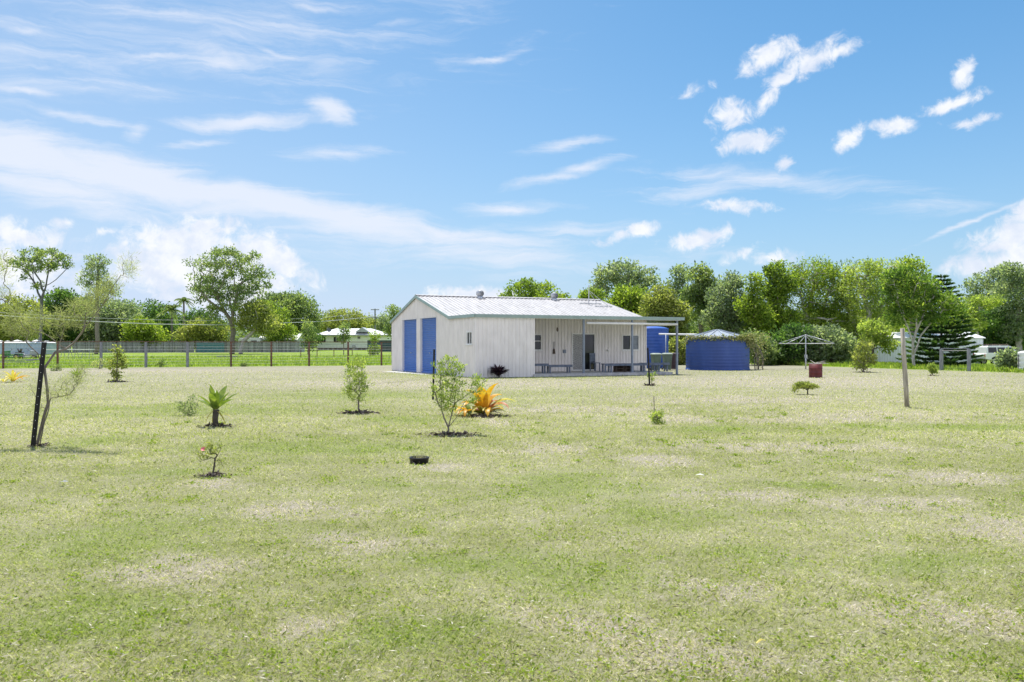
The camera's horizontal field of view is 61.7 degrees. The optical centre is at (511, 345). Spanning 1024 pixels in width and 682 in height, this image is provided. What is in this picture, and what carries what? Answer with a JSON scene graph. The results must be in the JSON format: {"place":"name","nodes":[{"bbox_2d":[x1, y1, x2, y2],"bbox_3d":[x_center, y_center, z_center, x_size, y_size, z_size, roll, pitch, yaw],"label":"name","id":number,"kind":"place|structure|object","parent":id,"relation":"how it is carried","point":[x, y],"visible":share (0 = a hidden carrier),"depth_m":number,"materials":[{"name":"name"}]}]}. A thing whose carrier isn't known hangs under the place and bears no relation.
{"place":"outdoors","nodes":[
{"label":"outdoors","id":0,"kind":"place"},
{"bbox_2d":[1,315,367,324],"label":"power line","id":1,"kind":"object","parent":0,"point":[177,324],"visible":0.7,"depth_m":110.45,"materials":[{"name":"grey metal"}]},
{"bbox_2d":[317,327,391,348],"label":"house","id":2,"kind":"structure","parent":0,"point":[360,338],"depth_m":177.99,"materials":[{"name":"white paint"}]},
{"bbox_2d":[0,346,1023,372],"bbox_3d":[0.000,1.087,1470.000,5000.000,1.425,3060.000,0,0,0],"label":"ground","id":3,"kind":"structure","parent":0,"point":[329,352],"depth_m":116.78,"materials":[{"name":"green plant"}]},
{"bbox_2d":[1,349,22,358],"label":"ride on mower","id":4,"kind":"object","parent":3,"relation":"on","point":[7,354],"visible":0.85,"depth_m":83.70,"materials":[{"name":"green paint"}]},
{"bbox_2d":[0,293,51,340],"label":"bushy tree","id":5,"kind":"object","parent":3,"relation":"on","point":[27,302],"visible":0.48,"depth_m":125.16,"materials":[{"name":"green plant"}]},
{"bbox_2d":[0,340,55,353],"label":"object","id":6,"kind":"object","parent":3,"relation":"on","point":[23,346],"visible":0.59,"depth_m":116.00,"materials":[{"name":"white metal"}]},
{"bbox_2d":[0,245,74,340],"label":"umbrella tree","id":7,"kind":"object","parent":3,"relation":"on","point":[51,264],"visible":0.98,"depth_m":117.61,"materials":[{"name":"green plant"}]},
{"bbox_2d":[37,285,84,342],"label":"dark tree","id":8,"kind":"object","parent":3,"relation":"on","point":[58,295],"visible":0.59,"depth_m":134.54,"materials":[{"name":"green plant"}]},
{"bbox_2d":[61,295,93,340],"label":"bushy tree","id":9,"kind":"object","parent":3,"relation":"on","point":[80,338],"visible":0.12,"depth_m":140.22,"materials":[{"name":"green plant"}]},
{"bbox_2d":[75,253,121,353],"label":"slender tree","id":10,"kind":"object","parent":3,"relation":"on","point":[100,267],"visible":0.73,"depth_m":119.75,"materials":[{"name":"green plant"}]},
{"bbox_2d":[77,296,153,349],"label":"bushy tree","id":11,"kind":"object","parent":3,"relation":"on","point":[119,310],"visible":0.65,"depth_m":137.86,"materials":[{"name":"green plant"}]},
{"bbox_2d":[118,315,173,352],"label":"bushy tree","id":12,"kind":"object","parent":3,"relation":"on","point":[141,332],"visible":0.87,"depth_m":134.62,"materials":[{"name":"green plant"}]},
{"bbox_2d":[127,298,178,338],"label":"dark tree","id":13,"kind":"object","parent":3,"relation":"on","point":[153,311],"visible":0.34,"depth_m":173.99,"materials":[{"name":"green plant"}]},
{"bbox_2d":[154,305,186,340],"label":"palm tree","id":14,"kind":"object","parent":3,"relation":"on","point":[171,310],"visible":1,"depth_m":141.81,"materials":[{"name":"green plant"}]},
{"bbox_2d":[59,340,299,351],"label":"paling fence","id":15,"kind":"object","parent":3,"relation":"on","point":[222,346],"visible":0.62,"depth_m":135.38,"materials":[{"name":"white metal"}]},
{"bbox_2d":[174,297,193,330],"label":"palm tree","id":16,"kind":"object","parent":3,"relation":"on","point":[184,300],"visible":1,"depth_m":149.89,"materials":[{"name":"green plant"}]},
{"bbox_2d":[167,307,217,340],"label":"dark tree","id":17,"kind":"object","parent":3,"relation":"on","point":[190,315],"visible":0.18,"depth_m":183.47,"materials":[{"name":"green plant"}]},
{"bbox_2d":[0,341,391,368],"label":"wire fence","id":18,"kind":"object","parent":3,"relation":"on","point":[187,355],"visible":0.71,"depth_m":59.64,"materials":[{"name":"grey metal"}]},
{"bbox_2d":[171,315,235,348],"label":"bushy tree","id":19,"kind":"object","parent":3,"relation":"on","point":[201,333],"visible":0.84,"depth_m":136.59,"materials":[{"name":"green plant"}]},
{"bbox_2d":[181,244,275,353],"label":"gum tree","id":20,"kind":"object","parent":3,"relation":"on","point":[240,289],"visible":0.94,"depth_m":123.35,"materials":[{"name":"green plant"}]},
{"bbox_2d":[223,317,255,341],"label":"tree","id":21,"kind":"object","parent":3,"relation":"on","point":[239,335],"visible":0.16,"depth_m":255.81,"materials":[{"name":"green plant"}]},
{"bbox_2d":[230,298,283,353],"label":"leaning tree","id":22,"kind":"object","parent":3,"relation":"on","point":[257,319],"visible":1,"depth_m":121.25,"materials":[{"name":"green plant"}]},
{"bbox_2d":[257,299,301,342],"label":"bushy tree","id":23,"kind":"object","parent":3,"relation":"on","point":[288,329],"visible":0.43,"depth_m":143.78,"materials":[{"name":"green plant"}]},
{"bbox_2d":[259,333,304,351],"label":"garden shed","id":24,"kind":"structure","parent":3,"relation":"on","point":[298,338],"depth_m":146.49,"materials":[{"name":"white metal"}]},
{"bbox_2d":[254,288,327,338],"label":"dome tree","id":25,"kind":"object","parent":3,"relation":"on","point":[299,307],"visible":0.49,"depth_m":163.05,"materials":[{"name":"green plant"}]},
{"bbox_2d":[298,319,317,353],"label":"sapling","id":26,"kind":"object","parent":3,"relation":"on","point":[313,342],"visible":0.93,"depth_m":119.69,"materials":[{"name":"green plant"}]},
{"bbox_2d":[336,321,352,354],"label":"sapling","id":27,"kind":"object","parent":3,"relation":"on","point":[345,331],"visible":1,"depth_m":111.88,"materials":[{"name":"green plant"}]},
{"bbox_2d":[316,307,378,333],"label":"spreading tree","id":28,"kind":"object","parent":3,"relation":"on","point":[338,314],"visible":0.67,"depth_m":202.59,"materials":[{"name":"green plant"}]},
{"bbox_2d":[366,330,380,355],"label":"sapling","id":29,"kind":"object","parent":3,"relation":"on","point":[374,345],"visible":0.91,"depth_m":105.89,"materials":[{"name":"green plant"}]},
{"bbox_2d":[365,312,390,331],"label":"bushy tree","id":30,"kind":"object","parent":3,"relation":"on","point":[381,320],"visible":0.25,"depth_m":213.51,"materials":[{"name":"green plant"}]},
{"bbox_2d":[367,340,391,351],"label":"sheet fence","id":31,"kind":"object","parent":3,"relation":"on","point":[386,345],"visible":0.34,"depth_m":150.00,"materials":[{"name":"metal"}]},
{"bbox_2d":[381,304,400,339],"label":"gum tree","id":32,"kind":"object","parent":3,"relation":"on","point":[389,324],"visible":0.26,"depth_m":149.46,"materials":[{"name":"green plant"}]},
{"bbox_2d":[497,277,575,299],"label":"leafy tree","id":33,"kind":"object","parent":3,"relation":"on","point":[530,286],"visible":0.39,"depth_m":91.07,"materials":[{"name":"green plant"}]},
{"bbox_2d":[575,285,606,300],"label":"leafy tree","id":34,"kind":"object","parent":3,"relation":"on","point":[583,294],"visible":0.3,"depth_m":89.44,"materials":[{"name":"green plant"}]},
{"bbox_2d":[587,257,660,300],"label":"gum tree","id":35,"kind":"object","parent":3,"relation":"on","point":[614,273],"visible":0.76,"depth_m":97.26,"materials":[{"name":"green plant"}]},
{"bbox_2d":[604,283,652,313],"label":"leafy tree","id":36,"kind":"object","parent":3,"relation":"on","point":[627,299],"visible":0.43,"depth_m":83.01,"materials":[{"name":"green plant"}]},
{"bbox_2d":[633,280,693,343],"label":"leafy tree","id":37,"kind":"object","parent":3,"relation":"on","point":[662,302],"visible":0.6,"depth_m":77.15,"materials":[{"name":"green plant"}]},
{"bbox_2d":[661,262,698,340],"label":"gum tree","id":38,"kind":"object","parent":3,"relation":"on","point":[680,280],"visible":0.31,"depth_m":87.70,"materials":[{"name":"green plant"}]},
{"bbox_2d":[676,260,719,332],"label":"gum tree","id":39,"kind":"object","parent":3,"relation":"on","point":[693,292],"visible":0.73,"depth_m":83.40,"materials":[{"name":"green plant"}]},
{"bbox_2d":[697,269,761,333],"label":"gum tree","id":40,"kind":"object","parent":3,"relation":"on","point":[722,311],"visible":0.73,"depth_m":79.24,"materials":[{"name":"green plant"}]},
{"bbox_2d":[732,271,778,337],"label":"leafy tree","id":41,"kind":"object","parent":3,"relation":"on","point":[751,313],"visible":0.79,"depth_m":76.60,"materials":[{"name":"green plant"}]},
{"bbox_2d":[756,259,805,343],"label":"leafy tree","id":42,"kind":"object","parent":3,"relation":"on","point":[782,287],"visible":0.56,"depth_m":79.33,"materials":[{"name":"green plant"}]},
{"bbox_2d":[785,254,861,352],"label":"willowy tree","id":43,"kind":"object","parent":3,"relation":"on","point":[821,308],"visible":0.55,"depth_m":80.85,"materials":[{"name":"green plant"}]},
{"bbox_2d":[800,321,861,363],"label":"dark shrub","id":44,"kind":"object","parent":3,"relation":"on","point":[841,348],"visible":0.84,"depth_m":65.01,"materials":[{"name":"green plant"}]},
{"bbox_2d":[828,255,911,361],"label":"willowy tree","id":45,"kind":"object","parent":3,"relation":"on","point":[866,290],"visible":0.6,"depth_m":79.14,"materials":[{"name":"green plant"}]},
{"bbox_2d":[856,317,900,356],"bbox_3d":[27.310,-0.297,63.959,3.400,3.670,2.602,0,0,0],"label":"hanging shrub","id":46,"kind":"object","parent":3,"relation":"on","point":[878,332],"visible":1,"depth_m":63.64,"materials":[{"name":"green plant"}]},
{"bbox_2d":[857,310,908,337],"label":"understorey tree","id":47,"kind":"object","parent":3,"relation":"on","point":[897,329],"visible":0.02,"depth_m":86.60,"materials":[{"name":"green plant"}]},
{"bbox_2d":[892,253,935,333],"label":"leafy tree","id":48,"kind":"object","parent":3,"relation":"on","point":[912,262],"visible":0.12,"depth_m":83.30,"materials":[{"name":"green plant"}]},
{"bbox_2d":[851,332,984,363],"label":"pale shed","id":49,"kind":"structure","parent":3,"relation":"on","point":[885,357],"depth_m":81.76,"materials":[{"name":"white metal"}]},
{"bbox_2d":[878,263,967,364],"bbox_3d":[27.585,-2.019,57.591,6.354,7.072,3.169,0,0,0],"label":"spreading tree","id":50,"kind":"object","parent":3,"relation":"on","point":[911,308],"visible":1,"depth_m":57.16,"materials":[{"name":"green plant"}]},
{"bbox_2d":[896,274,984,365],"bbox_3d":[30.956,-1.778,61.955,5.837,6.809,6.232,0,0,0],"label":"norfolk pine","id":51,"kind":"object","parent":3,"relation":"on","point":[931,353],"visible":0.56,"depth_m":61.13,"materials":[{"name":"green plant"}]},
{"bbox_2d":[939,348,970,370],"bbox_3d":[26.319,0.880,50.956,0.229,1.440,2.196,0,0,-20],"label":"rail fence","id":52,"kind":"object","parent":3,"relation":"on","point":[941,361],"visible":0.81,"depth_m":50.97,"materials":[{"name":"metal"}]},
{"bbox_2d":[948,293,1010,334],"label":"leafy tree","id":53,"kind":"object","parent":3,"relation":"on","point":[992,302],"visible":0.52,"depth_m":117.23,"materials":[{"name":"green plant"}]},
{"bbox_2d":[957,265,1012,314],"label":"gum tree","id":54,"kind":"object","parent":3,"relation":"on","point":[985,283],"visible":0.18,"depth_m":134.81,"materials":[{"name":"green plant"}]},
{"bbox_2d":[972,344,1015,364],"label":"utility vehicle","id":55,"kind":"object","parent":3,"relation":"on","point":[988,351],"visible":0.39,"depth_m":79.14,"materials":[{"name":"white paint"}]},
{"bbox_2d":[978,308,1023,350],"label":"leafy tree","id":56,"kind":"object","parent":3,"relation":"on","point":[990,335],"visible":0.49,"depth_m":126.18,"materials":[{"name":"green plant"}]},
{"bbox_2d":[986,260,1023,350],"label":"gum tree","id":57,"kind":"object","parent":3,"relation":"on","point":[1014,282],"visible":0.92,"depth_m":124.26,"materials":[{"name":"green plant"}]},
{"bbox_2d":[990,346,1019,368],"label":"round bush","id":58,"kind":"object","parent":3,"relation":"on","point":[1006,357],"visible":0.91,"depth_m":48.74,"materials":[{"name":"green plant"}]},
{"bbox_2d":[1017,351,1023,368],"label":"white tank","id":59,"kind":"object","parent":3,"relation":"on","point":[1020,359],"visible":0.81,"depth_m":47.87,"materials":[{"name":"paint"}]},
{"bbox_2d":[0,364,1023,681],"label":"lawn","id":60,"kind":"structure","parent":0,"point":[438,464],"depth_m":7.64,"materials":[{"name":"green plant"}]},
{"bbox_2d":[0,248,17,315],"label":"feathery sapling","id":61,"kind":"object","parent":60,"relation":"on","point":[9,289],"visible":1,"depth_m":12.58,"materials":[{"name":"green plant"}]},
{"bbox_2d":[0,370,27,381],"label":"bromeliad","id":62,"kind":"object","parent":60,"relation":"on","point":[12,377],"visible":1,"depth_m":34.90,"materials":[{"name":"yellow plant"}]},
{"bbox_2d":[31,342,46,444],"bbox_3d":[-7.016,0.736,12.725,0.248,1.572,0.074,0,0,0],"label":"star picket","id":63,"kind":"object","parent":60,"relation":"on","point":[38,393],"visible":0.94,"depth_m":12.70,"materials":[{"name":"black paint"}]},
{"bbox_2d":[22,363,92,442],"bbox_3d":[-6.772,0.867,12.787,1.081,1.269,0.441,0,0,0],"label":"feathery sapling","id":64,"kind":"object","parent":60,"relation":"on","point":[66,383],"visible":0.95,"depth_m":12.80,"materials":[{"name":"green plant"}]},
{"bbox_2d":[0,250,139,444],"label":"feathery sapling","id":65,"kind":"object","parent":60,"relation":"on","point":[66,323],"visible":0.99,"depth_m":12.79,"materials":[{"name":"green plant"}]},
{"bbox_2d":[104,344,129,380],"bbox_3d":[-16.269,0.732,35.263,1.082,1.619,0.784,0,0,0],"label":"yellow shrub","id":66,"kind":"object","parent":60,"relation":"on","point":[117,365],"visible":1,"depth_m":35.21,"materials":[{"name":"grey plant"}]},
{"bbox_2d":[174,394,202,415],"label":"sparse shrub","id":67,"kind":"object","parent":60,"relation":"on","point":[182,404],"visible":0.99,"depth_m":18.25,"materials":[{"name":"green plant"}]},
{"bbox_2d":[192,469,231,477],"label":"mulch","id":68,"kind":"object","parent":60,"relation":"on","point":[217,473],"visible":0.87,"depth_m":9.81,"materials":[{"name":"brown wood"}]},
{"bbox_2d":[194,441,226,475],"bbox_3d":[-3.459,1.287,9.802,0.407,0.433,0.196,0,0,0],"label":"flowering bush","id":69,"kind":"object","parent":68,"relation":"on","point":[210,449],"visible":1,"depth_m":9.79,"materials":[{"name":"green plant"}]},
{"bbox_2d":[196,421,235,427],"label":"mulch","id":70,"kind":"object","parent":60,"relation":"on","point":[222,425],"visible":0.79,"depth_m":15.78,"materials":[{"name":"brown wood"}]},
{"bbox_2d":[198,385,236,425],"bbox_3d":[-5.411,1.112,15.796,0.787,0.822,0.657,0,0,30],"label":"strap leaf plant","id":71,"kind":"object","parent":70,"relation":"on","point":[217,400],"visible":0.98,"depth_m":15.78,"materials":[{"name":"green plant"}]},
{"bbox_2d":[331,409,379,413],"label":"mulch","id":72,"kind":"object","parent":60,"relation":"on","point":[358,412],"visible":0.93,"depth_m":18.86,"materials":[{"name":"brown wood"}]},
{"bbox_2d":[341,354,374,409],"bbox_3d":[-3.448,0.814,19.061,0.708,1.374,0.772,0,0,37],"label":"bushy shrub","id":73,"kind":"object","parent":72,"relation":"on","point":[358,375],"visible":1,"depth_m":18.99,"materials":[{"name":"green plant"}]},
{"bbox_2d":[409,452,431,463],"bbox_3d":[-1.183,1.468,10.903,0.351,0.221,0.285,0,0,31],"label":"pot ring","id":74,"kind":"object","parent":60,"relation":"on","point":[419,459],"visible":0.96,"depth_m":10.81,"materials":[{"name":"black plastic"}]},
{"bbox_2d":[413,430,485,436],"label":"mulch","id":75,"kind":"object","parent":60,"relation":"on","point":[453,433],"visible":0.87,"depth_m":14.26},
{"bbox_2d":[428,354,487,432],"bbox_3d":[-0.900,0.815,14.434,1.036,1.370,0.530,0,0,0],"label":"young shrub","id":76,"kind":"object","parent":75,"relation":"on","point":[441,403],"visible":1,"depth_m":14.44,"materials":[{"name":"green plant"}]},
{"bbox_2d":[449,413,510,417],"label":"mulch","id":77,"kind":"object","parent":60,"relation":"on","point":[490,415],"visible":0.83,"depth_m":17.88,"materials":[{"name":"brown wood"}]},
{"bbox_2d":[451,383,515,415],"bbox_3d":[-0.620,1.133,18.293,1.286,0.705,1.156,0,0,31],"label":"bromeliad","id":78,"kind":"object","parent":60,"relation":"on","point":[483,405],"visible":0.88,"depth_m":18.14,"materials":[{"name":"orange plant"}]},
{"bbox_2d":[488,363,507,377],"bbox_3d":[-0.625,1.156,39.624,1.143,0.695,1.073,0,0,-41],"label":"cordyline","id":79,"kind":"object","parent":60,"relation":"on","point":[498,371],"visible":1,"depth_m":39.46,"materials":[{"name":"black plant"}]},
{"bbox_2d":[0,408,1023,681],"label":"clover","id":80,"kind":"object","parent":60,"relation":"on","point":[688,612],"visible":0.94,"depth_m":5.32,"materials":[{"name":"green plant"}]},
{"bbox_2d":[390,294,684,377],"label":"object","id":81,"kind":"structure","parent":60,"relation":"on","point":[518,336],"depth_m":45.14,"materials":[{"name":"white paint"}]},
{"bbox_2d":[402,318,416,371],"bbox_3d":[-5.728,-0.010,48.483,0.172,2.980,2.620,0,0,-25],"label":"roller door","id":82,"kind":"structure","parent":81,"relation":"in","point":[409,326],"depth_m":48.76,"materials":[{"name":"metal"}]},
{"bbox_2d":[420,316,436,373],"bbox_3d":[-4.388,-0.010,45.562,0.172,2.980,2.620,0,0,-25],"label":"roller door","id":83,"kind":"structure","parent":81,"relation":"in","point":[428,325],"depth_m":45.87,"materials":[{"name":"metal"}]},
{"bbox_2d":[535,334,542,350],"bbox_3d":[1.047,-0.150,44.423,1.160,0.880,0.100,0,0,-25],"label":"window","id":84,"kind":"structure","parent":81,"relation":"in","point":[538,337],"depth_m":44.61,"materials":[{"name":"grey glass"}]},
{"bbox_2d":[547,365,572,372],"bbox_3d":[2.358,1.160,42.719,1.350,0.400,0.357,0,0,-25],"label":"bench","id":85,"kind":"object","parent":81,"relation":"on","point":[550,366],"visible":0.88,"depth_m":42.59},
{"bbox_2d":[572,333,594,370],"bbox_3d":[3.813,0.345,45.715,1.425,2.010,0.080,0,0,-25],"label":"sliding door","id":86,"kind":"structure","parent":81,"relation":"in","point":[576,337],"depth_m":45.67,"materials":[{"name":"white paint"}]},
{"bbox_2d":[589,353,600,370],"bbox_3d":[4.393,0.885,45.398,0.420,0.950,0.420,0,0,-42],"label":"chair","id":87,"kind":"object","parent":81,"relation":"on","point":[592,357],"visible":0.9,"depth_m":45.42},
{"bbox_2d":[621,335,639,350],"bbox_3d":[6.492,-0.150,46.945,1.160,0.880,0.100,0,0,-25],"label":"window","id":88,"kind":"structure","parent":81,"relation":"in","point":[626,339],"depth_m":46.93,"materials":[{"name":"grey glass"}]},
{"bbox_2d":[602,363,661,371],"bbox_3d":[6.185,1.140,44.271,3.500,0.440,0.357,0,0,-25],"label":"bench","id":89,"kind":"object","parent":81,"relation":"on","point":[609,365],"visible":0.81,"depth_m":44.02,"materials":[{"name":"grey wood"}]},
{"bbox_2d":[650,353,661,370],"bbox_3d":[8.492,0.971,50.618,0.563,1.050,0.656,0,0,-14],"label":"wheelie bin","id":90,"kind":"object","parent":60,"relation":"on","point":[655,357],"visible":0.82,"depth_m":50.37,"materials":[{"name":"green plastic"}]},
{"bbox_2d":[649,409,665,424],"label":"little shrub","id":91,"kind":"object","parent":60,"relation":"on","point":[660,415],"visible":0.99,"depth_m":16.31,"materials":[{"name":"green plant"}]},
{"bbox_2d":[647,326,668,367],"bbox_3d":[9.140,0.051,57.500,2.720,2.890,2.720,0,0,0],"label":"water tank","id":92,"kind":"object","parent":60,"relation":"on","point":[655,342],"visible":0.36,"depth_m":56.23,"materials":[{"name":"blue plastic"}]},
{"bbox_2d":[661,353,672,369],"bbox_3d":[9.372,0.971,51.818,0.564,1.050,0.656,0,0,-7],"label":"wheelie bin","id":93,"kind":"object","parent":60,"relation":"on","point":[667,357],"visible":0.89,"depth_m":51.55,"materials":[{"name":"green plastic"}]},
{"bbox_2d":[668,336,685,364],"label":"yellow shrub","id":94,"kind":"object","parent":60,"relation":"on","point":[681,352],"visible":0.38,"depth_m":65.58,"materials":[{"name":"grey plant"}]},
{"bbox_2d":[685,329,749,369],"bbox_3d":[12.792,0.246,53.400,3.980,2.500,3.980,0,0,0],"label":"water tank","id":95,"kind":"object","parent":60,"relation":"on","point":[718,354],"visible":0.94,"depth_m":51.75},
{"bbox_2d":[683,328,782,368],"bbox_3d":[13.794,0.368,53.462,6.357,3.302,3.680,0,0,-31],"label":"creeper","id":96,"kind":"object","parent":95,"relation":"attached to","point":[750,338],"visible":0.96,"depth_m":52.54,"materials":[{"name":"green plant"}]},
{"bbox_2d":[740,327,780,365],"bbox_3d":[18.278,0.035,64.151,3.488,2.965,3.009,0,0,0],"label":"dark shrub","id":97,"kind":"object","parent":60,"relation":"on","point":[772,350],"visible":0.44,"depth_m":63.49,"materials":[{"name":"green plant"}]},
{"bbox_2d":[750,320,820,364],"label":"dark shrub","id":98,"kind":"object","parent":60,"relation":"on","point":[786,353],"visible":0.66,"depth_m":65.17,"materials":[{"name":"green plant"}]},
{"bbox_2d":[791,381,820,394],"bbox_3d":[8.920,1.279,26.131,0.908,0.453,0.682,0,0,0],"label":"flat sapling","id":99,"kind":"object","parent":60,"relation":"on","point":[805,385],"visible":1,"depth_m":26.02,"materials":[{"name":"green plant"}]},
{"bbox_2d":[779,334,833,368],"bbox_3d":[18.608,0.396,54.324,2.834,2.200,2.834,0,0,7],"label":"clothes hoist","id":100,"kind":"object","parent":60,"relation":"on","point":[805,355],"visible":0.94,"depth_m":54.19,"materials":[{"name":"metal"}]},
{"bbox_2d":[809,364,822,377],"bbox_3d":[14.170,1.176,40.023,0.628,0.620,0.628,0,0,0],"label":"steel drum","id":101,"kind":"object","parent":60,"relation":"on","point":[815,370],"visible":0.99,"depth_m":39.76,"materials":[{"name":"red metal"}]},
{"bbox_2d":[848,337,878,371],"bbox_3d":[19.631,0.517,47.876,1.580,2.002,1.560,0,0,40],"label":"young tree","id":102,"kind":"object","parent":60,"relation":"on","point":[864,356],"visible":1,"depth_m":47.73,"materials":[{"name":"green plant"}]},
{"bbox_2d":[900,328,909,406],"bbox_3d":[9.552,0.550,20.849,0.216,1.946,0.122,0,0,20],"label":"timber post","id":103,"kind":"object","parent":60,"relation":"on","point":[904,371],"visible":0.91,"depth_m":20.81,"materials":[{"name":"grey wood"}]},
{"bbox_2d":[926,362,938,373],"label":"round bush","id":104,"kind":"object","parent":60,"relation":"on","point":[932,368],"visible":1,"depth_m":42.70,"materials":[{"name":"green plant"}]},
{"bbox_2d":[0,0,1023,340],"label":"sky","id":105,"kind":"structure","parent":0,"point":[374,154],"materials":[{"name":"blue"}]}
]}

